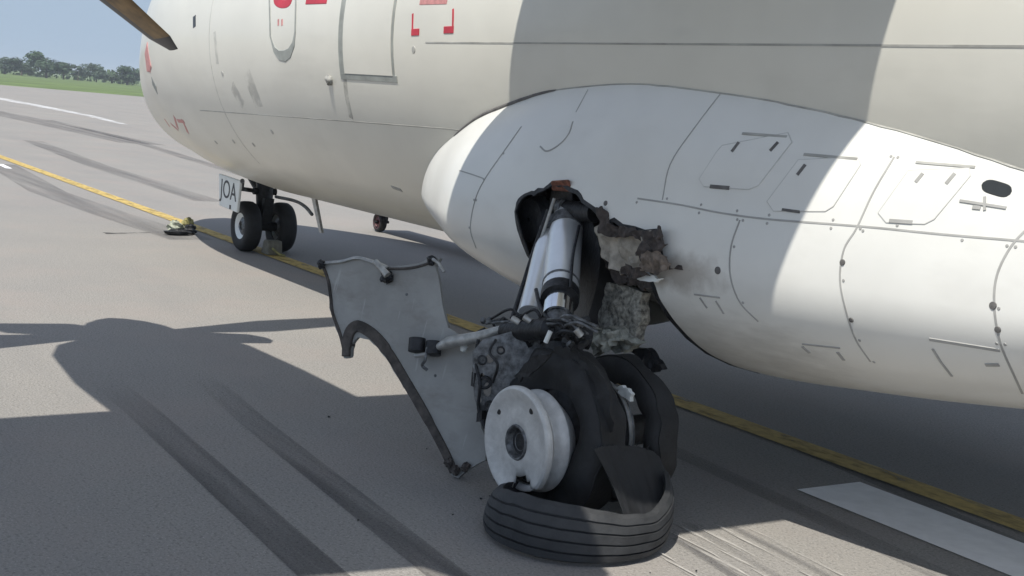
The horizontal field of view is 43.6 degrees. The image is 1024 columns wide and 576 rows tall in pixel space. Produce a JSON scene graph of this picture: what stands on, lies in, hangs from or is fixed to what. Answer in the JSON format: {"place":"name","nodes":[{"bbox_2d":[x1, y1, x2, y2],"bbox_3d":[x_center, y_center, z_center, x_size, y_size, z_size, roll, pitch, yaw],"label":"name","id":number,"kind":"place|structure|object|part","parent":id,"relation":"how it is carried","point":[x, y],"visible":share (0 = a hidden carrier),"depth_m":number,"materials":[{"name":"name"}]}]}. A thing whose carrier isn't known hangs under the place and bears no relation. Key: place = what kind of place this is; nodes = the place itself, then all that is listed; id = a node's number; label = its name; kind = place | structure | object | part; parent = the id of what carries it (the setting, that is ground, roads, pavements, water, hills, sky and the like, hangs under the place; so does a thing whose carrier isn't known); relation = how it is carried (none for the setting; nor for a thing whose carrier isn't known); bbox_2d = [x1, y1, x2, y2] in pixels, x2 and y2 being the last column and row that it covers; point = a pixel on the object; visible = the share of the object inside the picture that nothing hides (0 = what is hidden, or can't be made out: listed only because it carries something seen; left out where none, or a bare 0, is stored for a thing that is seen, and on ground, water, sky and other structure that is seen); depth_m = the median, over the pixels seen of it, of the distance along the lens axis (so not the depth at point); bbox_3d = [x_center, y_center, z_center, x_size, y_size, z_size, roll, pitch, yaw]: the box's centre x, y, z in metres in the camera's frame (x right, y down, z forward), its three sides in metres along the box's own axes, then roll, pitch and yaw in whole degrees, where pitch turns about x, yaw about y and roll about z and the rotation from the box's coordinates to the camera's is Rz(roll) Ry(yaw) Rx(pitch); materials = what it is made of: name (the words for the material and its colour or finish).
{"place":"outdoors","nodes":[
{"label":"outdoors","id":0,"kind":"place"},
{"bbox_2d":[0,71,143,96],"bbox_3d":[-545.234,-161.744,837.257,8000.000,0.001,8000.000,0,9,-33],"label":"grass field","id":1,"kind":"structure","parent":0,"point":[58,83],"depth_m":183.31,"materials":[{"name":"green plant"}]},
{"bbox_2d":[0,57,22,73],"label":"tree","id":2,"kind":"object","parent":1,"relation":"on","point":[12,64],"visible":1,"depth_m":300.91,"materials":[{"name":"green plant"}]},
{"bbox_2d":[18,62,39,75],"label":"tree","id":3,"kind":"object","parent":1,"relation":"on","point":[26,67],"visible":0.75,"depth_m":317.90,"materials":[{"name":"green plant"}]},
{"bbox_2d":[23,50,62,77],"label":"tree","id":4,"kind":"object","parent":1,"relation":"on","point":[37,59],"visible":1,"depth_m":295.12,"materials":[{"name":"green plant"}]},
{"bbox_2d":[51,62,72,79],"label":"tree","id":5,"kind":"object","parent":1,"relation":"on","point":[65,69],"visible":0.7,"depth_m":302.15,"materials":[{"name":"green plant"}]},
{"bbox_2d":[0,60,138,84],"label":"hedgerow","id":6,"kind":"object","parent":1,"relation":"on","point":[67,74],"visible":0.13,"depth_m":328.82,"materials":[{"name":"green plant"}]},
{"bbox_2d":[71,63,87,80],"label":"tree","id":7,"kind":"object","parent":1,"relation":"on","point":[79,72],"visible":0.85,"depth_m":312.81,"materials":[{"name":"green plant"}]},
{"bbox_2d":[82,63,107,81],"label":"tree","id":8,"kind":"object","parent":1,"relation":"on","point":[97,74],"visible":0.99,"depth_m":308.78,"materials":[{"name":"green plant"}]},
{"bbox_2d":[103,74,120,82],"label":"tree","id":9,"kind":"object","parent":1,"relation":"on","point":[112,77],"visible":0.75,"depth_m":320.31,"materials":[{"name":"green plant"}]},
{"bbox_2d":[110,65,139,84],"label":"tree","id":10,"kind":"object","parent":1,"relation":"on","point":[125,73],"visible":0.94,"depth_m":302.36,"materials":[{"name":"green plant"}]},
{"bbox_2d":[0,0,150,75],"label":"sky","id":11,"kind":"structure","parent":0,"point":[76,32],"materials":[{"name":"blue"}]},
{"bbox_2d":[0,85,1023,575],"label":"taxiway","id":12,"kind":"structure","parent":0,"point":[170,405],"depth_m":6.61,"materials":[{"name":"concrete"}]},
{"bbox_2d":[0,98,123,123],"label":"white runway edge line","id":13,"kind":"object","parent":12,"relation":"on","point":[20,102],"visible":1,"depth_m":55.33,"materials":[{"name":"white paint"}]},
{"bbox_2d":[166,220,184,229],"bbox_3d":[-3.602,-0.650,13.729,0.203,0.167,0.153,4,8,-8],"label":"broken fragment","id":14,"kind":"object","parent":12,"relation":"on","point":[174,224],"visible":0.64,"depth_m":13.67,"materials":[{"name":"white"}]},
{"bbox_2d":[164,229,191,235],"bbox_3d":[-3.546,-0.591,13.597,0.323,0.075,0.133,0,9,-33],"label":"broken fragment","id":15,"kind":"object","parent":12,"relation":"on","point":[176,232],"visible":1,"depth_m":13.55,"materials":[{"name":"metal"}]},
{"bbox_2d":[181,217,193,225],"bbox_3d":[-3.553,-0.703,14.038,0.155,0.158,0.103,0,9,-33],"label":"broken fragment","id":16,"kind":"object","parent":12,"relation":"on","point":[187,220],"visible":0.52,"depth_m":14.00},
{"bbox_2d":[183,223,196,234],"bbox_3d":[-3.464,-0.630,13.759,0.168,0.137,0.126,0,9,-33],"label":"broken fragment","id":17,"kind":"object","parent":12,"relation":"on","point":[191,227],"visible":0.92,"depth_m":13.74,"materials":[{"name":"metal"}]},
{"bbox_2d":[261,240,284,256],"bbox_3d":[-2.347,-0.393,12.604,0.164,0.148,0.247,0,9,-33],"label":"wheel chock","id":18,"kind":"object","parent":12,"relation":"on","point":[271,247],"visible":1,"depth_m":12.56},
{"bbox_2d":[373,214,388,231],"bbox_3d":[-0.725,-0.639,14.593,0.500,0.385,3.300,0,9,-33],"label":"wheel","id":19,"kind":"object","parent":12,"relation":"on","point":[380,223],"visible":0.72,"depth_m":15.74,"materials":[{"name":"rubber"}]},
{"bbox_2d":[0,155,1023,531],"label":"yellow taxi line","id":20,"kind":"object","parent":12,"relation":"on","point":[968,505],"visible":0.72,"depth_m":6.77,"materials":[{"name":"paint"}]},
{"bbox_2d":[100,0,1023,509],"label":"airplane","id":21,"kind":"object","parent":12,"relation":"on","point":[824,192],"visible":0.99,"depth_m":5.22,"materials":[{"name":"paint"}]},
{"bbox_3d":[-2.775,-0.932,12.573,0.033,0.331,0.585,0,9,-33],"label":"nose gear door","id":22,"kind":"part","parent":21,"relation":"part of","materials":[{"name":"white paint"}]},
{"bbox_3d":[-1.726,-0.645,11.365,0.024,0.284,0.263,0,9,-33],"label":"aft nose gear door","id":23,"kind":"part","parent":21,"relation":"part of","materials":[{"name":"metal"}]},
{"bbox_3d":[-0.561,-2.065,8.074,0.741,1.563,0.790,0,9,-33],"label":"passenger door","id":24,"kind":"part","parent":21,"relation":"part of","materials":[{"name":"paint"}]},
{"bbox_2d":[317,255,499,477],"bbox_3d":[-0.487,0.309,5.791,1.076,0.941,0.208,11,10,36],"label":"torn gear door","id":25,"kind":"structure","parent":21,"relation":"attached to","point":[396,316],"depth_m":5.73,"materials":[{"name":"metal"}]},
{"bbox_2d":[483,439,673,562],"bbox_3d":[0.255,0.758,4.938,0.715,0.389,0.731,9,9,28],"label":"torn tyre tread","id":26,"kind":"object","parent":12,"relation":"on","point":[529,523],"visible":0.9,"depth_m":4.70,"materials":[{"name":"rubber"}]},
{"bbox_2d":[659,552,696,575],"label":"scrape mark","id":27,"kind":"object","parent":12,"relation":"on","point":[676,564],"visible":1,"depth_m":4.72,"materials":[{"name":"white"}]},
{"bbox_2d":[670,528,748,575],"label":"scrape mark","id":28,"kind":"object","parent":12,"relation":"on","point":[710,555],"visible":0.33,"depth_m":4.88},
{"bbox_2d":[673,522,766,575],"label":"scrape mark","id":29,"kind":"object","parent":12,"relation":"on","point":[717,548],"visible":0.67,"depth_m":5.01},
{"bbox_2d":[699,524,756,556],"bbox_3d":[0.956,1.040,4.829,0.030,0.001,0.927,1,9,-27],"label":"scrape mark","id":30,"kind":"object","parent":12,"relation":"on","point":[726,541],"visible":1,"depth_m":5.05,"materials":[{"name":"white"}]},
{"bbox_2d":[717,525,810,575],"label":"scrape mark","id":31,"kind":"object","parent":12,"relation":"on","point":[752,543],"visible":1,"depth_m":5.08,"materials":[{"name":"white"}]},
{"bbox_2d":[797,482,1023,575],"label":"white marking","id":32,"kind":"object","parent":12,"relation":"on","point":[993,550],"visible":1,"depth_m":5.52,"materials":[{"name":"paint"}]}
]}

